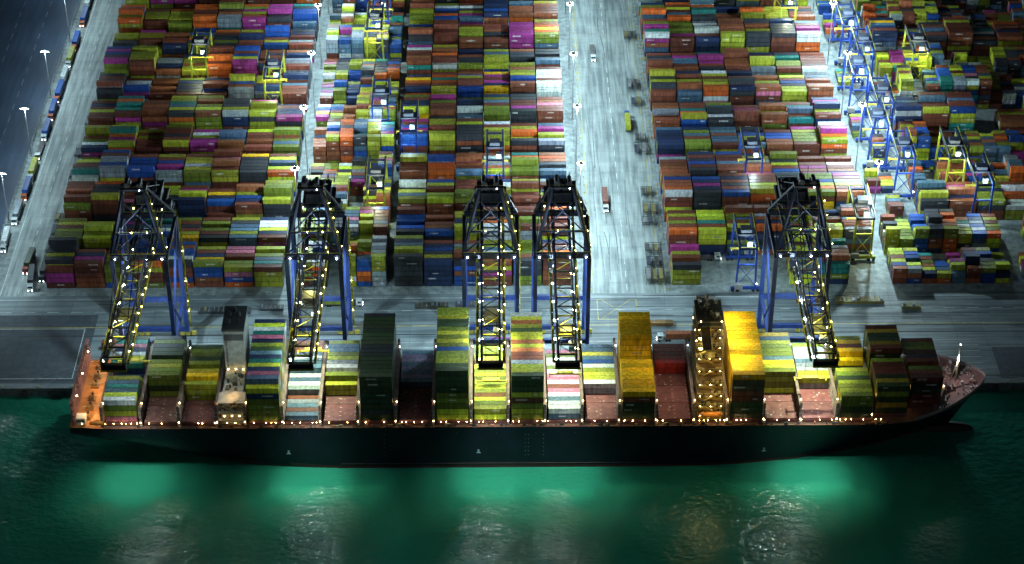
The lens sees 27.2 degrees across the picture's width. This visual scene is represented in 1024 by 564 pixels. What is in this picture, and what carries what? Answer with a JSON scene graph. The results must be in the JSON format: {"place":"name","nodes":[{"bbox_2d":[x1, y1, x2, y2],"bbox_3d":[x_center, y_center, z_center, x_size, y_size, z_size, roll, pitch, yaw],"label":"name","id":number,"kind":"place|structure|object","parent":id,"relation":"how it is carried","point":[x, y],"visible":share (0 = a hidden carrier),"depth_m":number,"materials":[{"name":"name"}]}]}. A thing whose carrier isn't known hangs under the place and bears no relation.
{"place":"outdoors","nodes":[
{"label":"outdoors","id":0,"kind":"place"},
{"bbox_2d":[0,0,78,234],"bbox_3d":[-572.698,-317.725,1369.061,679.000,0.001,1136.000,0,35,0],"label":"dark asphalt road","id":1,"kind":"structure","parent":0,"point":[16,63],"depth_m":1069.23,"materials":[{"name":"asphalt"}]},
{"bbox_2d":[0,0,125,295],"bbox_3d":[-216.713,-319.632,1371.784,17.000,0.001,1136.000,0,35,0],"label":"perimeter road","id":2,"kind":"structure","parent":0,"point":[52,206],"depth_m":1005.85,"materials":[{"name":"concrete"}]},
{"bbox_2d":[22,247,35,273],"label":"container truck","id":3,"kind":"object","parent":2,"relation":"on","point":[30,256],"visible":1,"depth_m":923.59,"materials":[{"name":"paint"}]},
{"bbox_2d":[27,264,35,290],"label":"container truck","id":4,"kind":"object","parent":2,"relation":"on","point":[31,276],"visible":1,"depth_m":911.72,"materials":[{"name":"paint"}]},
{"bbox_2d":[0,390,1023,563],"bbox_3d":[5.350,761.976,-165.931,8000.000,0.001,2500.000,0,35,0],"label":"water","id":5,"kind":"structure","parent":0,"point":[68,497],"depth_m":801.02,"materials":[{"name":"liquid"}]},
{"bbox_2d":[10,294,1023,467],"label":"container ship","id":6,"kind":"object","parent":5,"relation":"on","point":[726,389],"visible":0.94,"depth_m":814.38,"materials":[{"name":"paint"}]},
{"bbox_2d":[0,0,1023,395],"bbox_3d":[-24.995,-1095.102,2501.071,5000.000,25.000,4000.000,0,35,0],"label":"ground","id":7,"kind":"structure","parent":0,"point":[864,276],"depth_m":957.60,"materials":[{"name":"concrete"}]},
{"bbox_2d":[0,226,10,251],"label":"container truck","id":8,"kind":"object","parent":7,"relation":"on","point":[6,234],"visible":1,"depth_m":936.43,"materials":[{"name":"paint"}]},
{"bbox_2d":[11,199,22,224],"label":"container truck","id":9,"kind":"object","parent":7,"relation":"on","point":[18,207],"visible":1,"depth_m":954.35,"materials":[{"name":"paint"}]},
{"bbox_2d":[21,176,31,200],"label":"container truck","id":10,"kind":"object","parent":7,"relation":"on","point":[27,184],"visible":1,"depth_m":971.21,"materials":[{"name":"paint"}]},
{"bbox_2d":[0,0,79,238],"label":"perimeter fence","id":11,"kind":"object","parent":7,"relation":"on","point":[39,122],"visible":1,"depth_m":1026.31,"materials":[{"name":"metal"}]},
{"bbox_2d":[41,118,51,140],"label":"container truck","id":12,"kind":"object","parent":7,"relation":"on","point":[47,125],"visible":1,"depth_m":1013.97,"materials":[{"name":"paint"}]},
{"bbox_2d":[44,237,284,287],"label":"shipping container stacks","id":13,"kind":"object","parent":7,"relation":"on","point":[69,263],"visible":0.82,"depth_m":909.49,"materials":[{"name":"paint"}]},
{"bbox_2d":[54,217,288,251],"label":"shipping container stacks","id":14,"kind":"object","parent":7,"relation":"on","point":[239,231],"visible":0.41,"depth_m":928.75,"materials":[{"name":"paint"}]},
{"bbox_2d":[63,180,293,224],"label":"shipping container stacks","id":15,"kind":"object","parent":7,"relation":"on","point":[93,201],"visible":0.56,"depth_m":949.43,"materials":[{"name":"paint"}]},
{"bbox_2d":[72,149,297,195],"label":"shipping container stacks","id":16,"kind":"object","parent":7,"relation":"on","point":[225,168],"visible":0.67,"depth_m":967.13,"materials":[{"name":"paint"}]},
{"bbox_2d":[81,125,301,165],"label":"shipping container stacks","id":17,"kind":"object","parent":7,"relation":"on","point":[169,139],"visible":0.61,"depth_m":990.39,"materials":[{"name":"paint"}]},
{"bbox_2d":[88,95,305,139],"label":"shipping container stacks","id":18,"kind":"object","parent":7,"relation":"on","point":[220,112],"visible":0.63,"depth_m":1006.37,"materials":[{"name":"paint"}]},
{"bbox_2d":[189,27,213,77],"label":"rubber tyred yard crane","id":19,"kind":"object","parent":7,"relation":"on","point":[196,40],"visible":0.62,"depth_m":1040.53,"materials":[{"name":"paint"}]},
{"bbox_2d":[96,73,309,111],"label":"shipping container stacks","id":20,"kind":"object","parent":7,"relation":"on","point":[115,86],"visible":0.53,"depth_m":1030.36,"materials":[{"name":"paint"}]},
{"bbox_2d":[103,46,311,88],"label":"shipping container stacks","id":21,"kind":"object","parent":7,"relation":"on","point":[147,62],"visible":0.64,"depth_m":1047.68,"materials":[{"name":"paint"}]},
{"bbox_2d":[113,25,315,62],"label":"shipping container stacks","id":22,"kind":"object","parent":7,"relation":"on","point":[273,37],"visible":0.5,"depth_m":1072.50,"materials":[{"name":"paint"}]},
{"bbox_2d":[117,0,318,40],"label":"shipping container stacks","id":23,"kind":"object","parent":7,"relation":"on","point":[229,15],"visible":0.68,"depth_m":1088.98,"materials":[{"name":"paint"}]},
{"bbox_2d":[125,0,322,16],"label":"shipping container stacks","id":24,"kind":"object","parent":7,"relation":"on","point":[170,4],"visible":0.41,"depth_m":1109.33,"materials":[{"name":"paint"}]},
{"bbox_2d":[262,50,286,104],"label":"rubber tyred yard crane","id":25,"kind":"object","parent":7,"relation":"on","point":[272,63],"visible":0.59,"depth_m":1022.30,"materials":[{"name":"paint"}]},
{"bbox_2d":[298,235,387,286],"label":"shipping container stacks","id":26,"kind":"object","parent":7,"relation":"on","point":[369,259],"visible":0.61,"depth_m":909.87,"materials":[{"name":"paint"}]},
{"bbox_2d":[301,207,389,255],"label":"shipping container stacks","id":27,"kind":"object","parent":7,"relation":"on","point":[366,223],"visible":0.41,"depth_m":926.41,"materials":[{"name":"paint"}]},
{"bbox_2d":[307,175,391,222],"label":"shipping container stacks","id":28,"kind":"object","parent":7,"relation":"on","point":[341,182],"visible":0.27,"depth_m":951.85,"materials":[{"name":"paint"}]},
{"bbox_2d":[311,151,393,195],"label":"shipping container stacks","id":29,"kind":"object","parent":7,"relation":"on","point":[356,169],"visible":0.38,"depth_m":972.87,"materials":[{"name":"paint"}]},
{"bbox_2d":[313,119,395,165],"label":"shipping container stacks","id":30,"kind":"object","parent":7,"relation":"on","point":[338,141],"visible":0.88,"depth_m":989.54,"materials":[{"name":"paint"}]},
{"bbox_2d":[316,95,397,138],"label":"shipping container stacks","id":31,"kind":"object","parent":7,"relation":"on","point":[358,110],"visible":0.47,"depth_m":1008.50,"materials":[{"name":"paint"}]},
{"bbox_2d":[320,77,398,111],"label":"shipping container stacks","id":32,"kind":"object","parent":7,"relation":"on","point":[339,92],"visible":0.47,"depth_m":1035.39,"materials":[{"name":"paint"}]},
{"bbox_2d":[323,59,400,87],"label":"shipping container stacks","id":33,"kind":"object","parent":7,"relation":"on","point":[352,70],"visible":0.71,"depth_m":1051.33,"materials":[{"name":"paint"}]},
{"bbox_2d":[326,24,402,61],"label":"shipping container stacks","id":34,"kind":"object","parent":7,"relation":"on","point":[345,41],"visible":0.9,"depth_m":1071.33,"materials":[{"name":"paint"}]},
{"bbox_2d":[329,4,403,37],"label":"shipping container stacks","id":35,"kind":"object","parent":7,"relation":"on","point":[348,15],"visible":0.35,"depth_m":1092.62,"materials":[{"name":"paint"}]},
{"bbox_2d":[332,0,405,15],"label":"shipping container stacks","id":36,"kind":"object","parent":7,"relation":"on","point":[398,6],"visible":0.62,"depth_m":1111.44,"materials":[{"name":"paint"}]},
{"bbox_2d":[363,2,387,58],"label":"rubber tyred yard crane","id":37,"kind":"object","parent":7,"relation":"on","point":[373,14],"visible":0.65,"depth_m":1062.99,"materials":[{"name":"paint"}]},
{"bbox_2d":[363,156,392,229],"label":"rubber tyred yard crane","id":38,"kind":"object","parent":7,"relation":"on","point":[375,171],"visible":0.51,"depth_m":941.58,"materials":[{"name":"paint"}]},
{"bbox_2d":[368,75,393,121],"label":"rubber tyred yard crane","id":39,"kind":"object","parent":7,"relation":"on","point":[379,90],"visible":0.46,"depth_m":1000.61,"materials":[{"name":"paint"}]},
{"bbox_2d":[370,0,392,24],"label":"rubber tyred yard crane","id":40,"kind":"object","parent":7,"relation":"on","point":[385,6],"visible":0.38,"depth_m":1080.65,"materials":[{"name":"paint"}]},
{"bbox_2d":[396,99,421,170],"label":"rubber tyred yard crane","id":41,"kind":"object","parent":7,"relation":"on","point":[408,114],"visible":0.7,"depth_m":982.23,"materials":[{"name":"paint"}]},
{"bbox_2d":[398,179,545,221],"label":"shipping container stacks","id":42,"kind":"object","parent":7,"relation":"on","point":[444,197],"visible":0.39,"depth_m":949.88,"materials":[{"name":"paint"}]},
{"bbox_2d":[396,206,567,255],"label":"shipping container stacks","id":43,"kind":"object","parent":7,"relation":"on","point":[410,220],"visible":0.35,"depth_m":926.93,"materials":[{"name":"paint"}]},
{"bbox_2d":[394,235,570,285],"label":"shipping container stacks","id":44,"kind":"object","parent":7,"relation":"on","point":[432,262],"visible":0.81,"depth_m":909.86,"materials":[{"name":"paint"}]},
{"bbox_2d":[403,94,562,136],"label":"shipping container stacks","id":45,"kind":"object","parent":7,"relation":"on","point":[520,108],"visible":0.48,"depth_m":1007.18,"materials":[{"name":"paint"}]},
{"bbox_2d":[406,45,559,87],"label":"shipping container stacks","id":46,"kind":"object","parent":7,"relation":"on","point":[445,58],"visible":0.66,"depth_m":1047.92,"materials":[{"name":"paint"}]},
{"bbox_2d":[401,118,564,164],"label":"shipping container stacks","id":47,"kind":"object","parent":7,"relation":"on","point":[438,136],"visible":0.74,"depth_m":989.17,"materials":[{"name":"paint"}]},
{"bbox_2d":[400,152,566,194],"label":"shipping container stacks","id":48,"kind":"object","parent":7,"relation":"on","point":[524,165],"visible":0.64,"depth_m":968.58,"materials":[{"name":"paint"}]},
{"bbox_2d":[408,19,558,61],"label":"shipping container stacks","id":49,"kind":"object","parent":7,"relation":"on","point":[544,34],"visible":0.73,"depth_m":1070.43,"materials":[{"name":"paint"}]},
{"bbox_2d":[405,67,561,108],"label":"shipping container stacks","id":50,"kind":"object","parent":7,"relation":"on","point":[522,81],"visible":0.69,"depth_m":1029.22,"materials":[{"name":"paint"}]},
{"bbox_2d":[411,0,555,12],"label":"shipping container stacks","id":51,"kind":"object","parent":7,"relation":"on","point":[458,1],"visible":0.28,"depth_m":1110.16,"materials":[{"name":"paint"}]},
{"bbox_2d":[410,0,557,39],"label":"shipping container stacks","id":52,"kind":"object","parent":7,"relation":"on","point":[495,12],"visible":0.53,"depth_m":1088.98,"materials":[{"name":"paint"}]},
{"bbox_2d":[482,129,508,178],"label":"rubber tyred yard crane","id":53,"kind":"object","parent":7,"relation":"on","point":[494,143],"visible":0.52,"depth_m":960.52,"materials":[{"name":"paint"}]},
{"bbox_2d":[0,0,1023,380],"bbox_3d":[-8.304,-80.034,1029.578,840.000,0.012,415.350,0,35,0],"label":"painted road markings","id":54,"kind":"object","parent":7,"relation":"on","point":[402,310],"visible":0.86,"depth_m":892.71,"materials":[{"name":"paint"}]},
{"bbox_2d":[0,380,1023,396],"bbox_3d":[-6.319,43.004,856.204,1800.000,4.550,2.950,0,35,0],"label":"quay wall","id":55,"kind":"structure","parent":7,"relation":"on","point":[995,384],"depth_m":854.60,"materials":[{"name":"paint"}]},
{"bbox_2d":[637,0,807,14],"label":"shipping container stacks","id":56,"kind":"object","parent":7,"relation":"on","point":[739,3],"visible":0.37,"depth_m":1112.26,"materials":[{"name":"paint"}]},
{"bbox_2d":[640,0,814,39],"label":"shipping container stacks","id":57,"kind":"object","parent":7,"relation":"on","point":[701,11],"visible":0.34,"depth_m":1092.58,"materials":[{"name":"paint"}]},
{"bbox_2d":[642,18,820,60],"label":"shipping container stacks","id":58,"kind":"object","parent":7,"relation":"on","point":[760,35],"visible":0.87,"depth_m":1071.20,"materials":[{"name":"paint"}]},
{"bbox_2d":[646,48,826,86],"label":"shipping container stacks","id":59,"kind":"object","parent":7,"relation":"on","point":[774,63],"visible":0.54,"depth_m":1052.52,"materials":[{"name":"paint"}]},
{"bbox_2d":[648,69,833,110],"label":"shipping container stacks","id":60,"kind":"object","parent":7,"relation":"on","point":[704,87],"visible":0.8,"depth_m":1031.39,"materials":[{"name":"paint"}]},
{"bbox_2d":[725,213,759,291],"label":"rubber tyred yard crane","id":61,"kind":"object","parent":7,"relation":"on","point":[746,230],"visible":0.99,"depth_m":905.43,"materials":[{"name":"paint"}]},
{"bbox_2d":[652,97,840,138],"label":"shipping container stacks","id":62,"kind":"object","parent":7,"relation":"on","point":[775,115],"visible":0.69,"depth_m":1010.09,"materials":[{"name":"paint"}]},
{"bbox_2d":[737,127,764,172],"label":"rubber tyred yard crane","id":63,"kind":"object","parent":7,"relation":"on","point":[753,142],"visible":0.43,"depth_m":961.95,"materials":[{"name":"paint"}]},
{"bbox_2d":[655,122,847,163],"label":"shipping container stacks","id":64,"kind":"object","parent":7,"relation":"on","point":[823,139],"visible":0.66,"depth_m":991.86,"materials":[{"name":"paint"}]},
{"bbox_2d":[659,151,854,193],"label":"shipping container stacks","id":65,"kind":"object","parent":7,"relation":"on","point":[703,164],"visible":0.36,"depth_m":972.92,"materials":[{"name":"paint"}]},
{"bbox_2d":[670,233,849,284],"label":"shipping container stacks","id":66,"kind":"object","parent":7,"relation":"on","point":[685,265],"visible":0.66,"depth_m":912.20,"materials":[{"name":"paint"}]},
{"bbox_2d":[662,172,863,221],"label":"shipping container stacks","id":67,"kind":"object","parent":7,"relation":"on","point":[681,191],"visible":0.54,"depth_m":949.15,"materials":[{"name":"paint"}]},
{"bbox_2d":[666,204,871,254],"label":"shipping container stacks","id":68,"kind":"object","parent":7,"relation":"on","point":[708,232],"visible":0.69,"depth_m":929.91,"materials":[{"name":"paint"}]},
{"bbox_2d":[774,0,797,21],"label":"rubber tyred yard crane","id":69,"kind":"object","parent":7,"relation":"on","point":[790,5],"visible":0.35,"depth_m":1081.08,"materials":[{"name":"paint"}]},
{"bbox_2d":[828,0,859,65],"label":"rubber tyred yard crane","id":70,"kind":"object","parent":7,"relation":"on","point":[850,12],"visible":0.8,"depth_m":1067.81,"materials":[{"name":"paint"}]},
{"bbox_2d":[837,47,869,114],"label":"rubber tyred yard crane","id":71,"kind":"object","parent":7,"relation":"on","point":[860,60],"visible":0.9,"depth_m":1026.11,"materials":[{"name":"paint"}]},
{"bbox_2d":[843,24,874,91],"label":"rubber tyred yard crane","id":72,"kind":"object","parent":7,"relation":"on","point":[865,37],"visible":0.67,"depth_m":1045.00,"materials":[{"name":"paint"}]},
{"bbox_2d":[846,184,875,260],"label":"rubber tyred yard crane","id":73,"kind":"object","parent":7,"relation":"on","point":[865,199],"visible":0.69,"depth_m":922.86,"materials":[{"name":"paint"}]},
{"bbox_2d":[855,98,889,168],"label":"rubber tyred yard crane","id":74,"kind":"object","parent":7,"relation":"on","point":[879,111],"visible":0.91,"depth_m":986.14,"materials":[{"name":"paint"}]},
{"bbox_2d":[864,73,894,142],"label":"rubber tyred yard crane","id":75,"kind":"object","parent":7,"relation":"on","point":[882,88],"visible":0.66,"depth_m":1003.93,"materials":[{"name":"paint"}]},
{"bbox_2d":[880,127,916,199],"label":"rubber tyred yard crane","id":76,"kind":"object","parent":7,"relation":"on","point":[905,141],"visible":0.99,"depth_m":965.14,"materials":[{"name":"paint"}]},
{"bbox_2d":[902,25,930,78],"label":"rubber tyred yard crane","id":77,"kind":"object","parent":7,"relation":"on","point":[919,37],"visible":0.51,"depth_m":1043.38,"materials":[{"name":"paint"}]},
{"bbox_2d":[816,0,1020,14],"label":"shipping container stacks","id":78,"kind":"object","parent":7,"relation":"on","point":[965,6],"visible":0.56,"depth_m":1114.22,"materials":[{"name":"paint"}]},
{"bbox_2d":[822,0,1023,38],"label":"shipping container stacks","id":79,"kind":"object","parent":7,"relation":"on","point":[908,13],"visible":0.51,"depth_m":1095.46,"materials":[{"name":"paint"}]},
{"bbox_2d":[835,42,1023,85],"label":"shipping container stacks","id":80,"kind":"object","parent":7,"relation":"on","point":[1003,60],"visible":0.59,"depth_m":1052.75,"materials":[{"name":"paint"}]},
{"bbox_2d":[848,92,1023,137],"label":"shipping container stacks","id":81,"kind":"object","parent":7,"relation":"on","point":[934,111],"visible":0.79,"depth_m":1011.04,"materials":[{"name":"paint"}]},
{"bbox_2d":[863,155,1023,192],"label":"shipping container stacks","id":82,"kind":"object","parent":7,"relation":"on","point":[1010,168],"visible":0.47,"depth_m":974.32,"materials":[{"name":"paint"}]},
{"bbox_2d":[866,17,1023,59],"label":"shipping container stacks","id":83,"kind":"object","parent":7,"relation":"on","point":[955,34],"visible":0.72,"depth_m":1072.78,"materials":[{"name":"paint"}]},
{"bbox_2d":[868,121,1023,162],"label":"shipping container stacks","id":84,"kind":"object","parent":7,"relation":"on","point":[995,145],"visible":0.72,"depth_m":994.33,"materials":[{"name":"paint"}]},
{"bbox_2d":[930,127,967,181],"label":"rubber tyred yard crane","id":85,"kind":"object","parent":7,"relation":"on","point":[954,141],"visible":0.59,"depth_m":962.79,"materials":[{"name":"paint"}]},
{"bbox_2d":[878,209,1023,253],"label":"shipping container stacks","id":86,"kind":"object","parent":7,"relation":"on","point":[937,231],"visible":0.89,"depth_m":930.68,"materials":[{"name":"paint"}]},
{"bbox_2d":[881,65,1023,108],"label":"shipping container stacks","id":87,"kind":"object","parent":7,"relation":"on","point":[986,89],"visible":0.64,"depth_m":1033.79,"materials":[{"name":"paint"}]},
{"bbox_2d":[884,180,1023,219],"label":"shipping container stacks","id":88,"kind":"object","parent":7,"relation":"on","point":[1007,201],"visible":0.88,"depth_m":952.82,"materials":[{"name":"paint"}]},
{"bbox_2d":[886,247,1023,283],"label":"shipping container stacks","id":89,"kind":"object","parent":7,"relation":"on","point":[964,265],"visible":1,"depth_m":913.81,"materials":[{"name":"paint"}]},
{"bbox_2d":[965,152,995,213],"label":"rubber tyred yard crane","id":90,"kind":"object","parent":7,"relation":"on","point":[981,168],"visible":0.51,"depth_m":943.78,"materials":[{"name":"paint"}]},
{"bbox_2d":[0,291,1023,385],"bbox_3d":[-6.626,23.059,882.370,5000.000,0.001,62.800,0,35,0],"label":"quay apron pavement","id":91,"kind":"structure","parent":0,"point":[1011,303],"depth_m":895.67,"materials":[{"name":"concrete"}]},
{"bbox_2d":[0,315,97,383],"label":"asphalt lay by","id":92,"kind":"object","parent":91,"relation":"on","point":[23,358],"visible":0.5,"depth_m":877.15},
{"bbox_2d":[99,169,196,371],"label":"ship to shore crane","id":93,"kind":"object","parent":91,"relation":"on","point":[150,195],"visible":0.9,"depth_m":823.81,"materials":[{"name":"paint"}]},
{"bbox_2d":[198,306,250,313],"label":"hatch cover pile","id":94,"kind":"object","parent":91,"relation":"on","point":[210,310],"visible":0.62,"depth_m":895.66,"materials":[{"name":"paint"}]},
{"bbox_2d":[284,168,359,370],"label":"ship to shore crane","id":95,"kind":"object","parent":91,"relation":"on","point":[319,193],"visible":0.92,"depth_m":823.81,"materials":[{"name":"paint"}]},
{"bbox_2d":[415,302,448,308],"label":"hatch cover pile","id":96,"kind":"object","parent":91,"relation":"on","point":[427,305],"visible":0.99,"depth_m":898.71,"materials":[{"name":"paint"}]},
{"bbox_2d":[462,173,520,383],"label":"ship to shore crane","id":97,"kind":"object","parent":91,"relation":"on","point":[490,192],"visible":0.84,"depth_m":821.75,"materials":[{"name":"paint"}]},
{"bbox_2d":[79,0,1013,327],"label":"tyre marks","id":98,"kind":"object","parent":91,"relation":"on","point":[919,314],"visible":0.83,"depth_m":904.50,"materials":[{"name":"paint"}]},
{"bbox_2d":[531,172,591,376],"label":"ship to shore crane","id":99,"kind":"object","parent":91,"relation":"on","point":[558,192],"visible":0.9,"depth_m":822.62,"materials":[{"name":"paint"}]},
{"bbox_2d":[656,331,691,341],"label":"container truck","id":100,"kind":"object","parent":91,"relation":"on","point":[675,335],"visible":0.88,"depth_m":878.46,"materials":[{"name":"paint"}]},
{"bbox_2d":[757,166,839,380],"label":"ship to shore crane","id":101,"kind":"object","parent":91,"relation":"on","point":[791,192],"visible":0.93,"depth_m":825.16,"materials":[{"name":"paint"}]},
{"bbox_2d":[835,296,884,303],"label":"hatch cover pile","id":102,"kind":"object","parent":91,"relation":"on","point":[860,300],"visible":1,"depth_m":901.71,"materials":[{"name":"paint"}]},
{"bbox_2d":[991,347,1023,377],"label":"asphalt lay by","id":103,"kind":"object","parent":91,"relation":"on","point":[1009,360],"visible":1,"depth_m":869.28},
{"bbox_2d":[569,0,665,292],"bbox_3d":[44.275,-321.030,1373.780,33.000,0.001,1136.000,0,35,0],"label":"road","id":104,"kind":"structure","parent":0,"point":[630,168],"depth_m":1005.10,"materials":[{"name":"concrete"}]},
{"bbox_2d":[645,266,665,284],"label":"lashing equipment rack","id":105,"kind":"object","parent":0,"point":[654,275],"visible":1,"depth_m":914.98,"materials":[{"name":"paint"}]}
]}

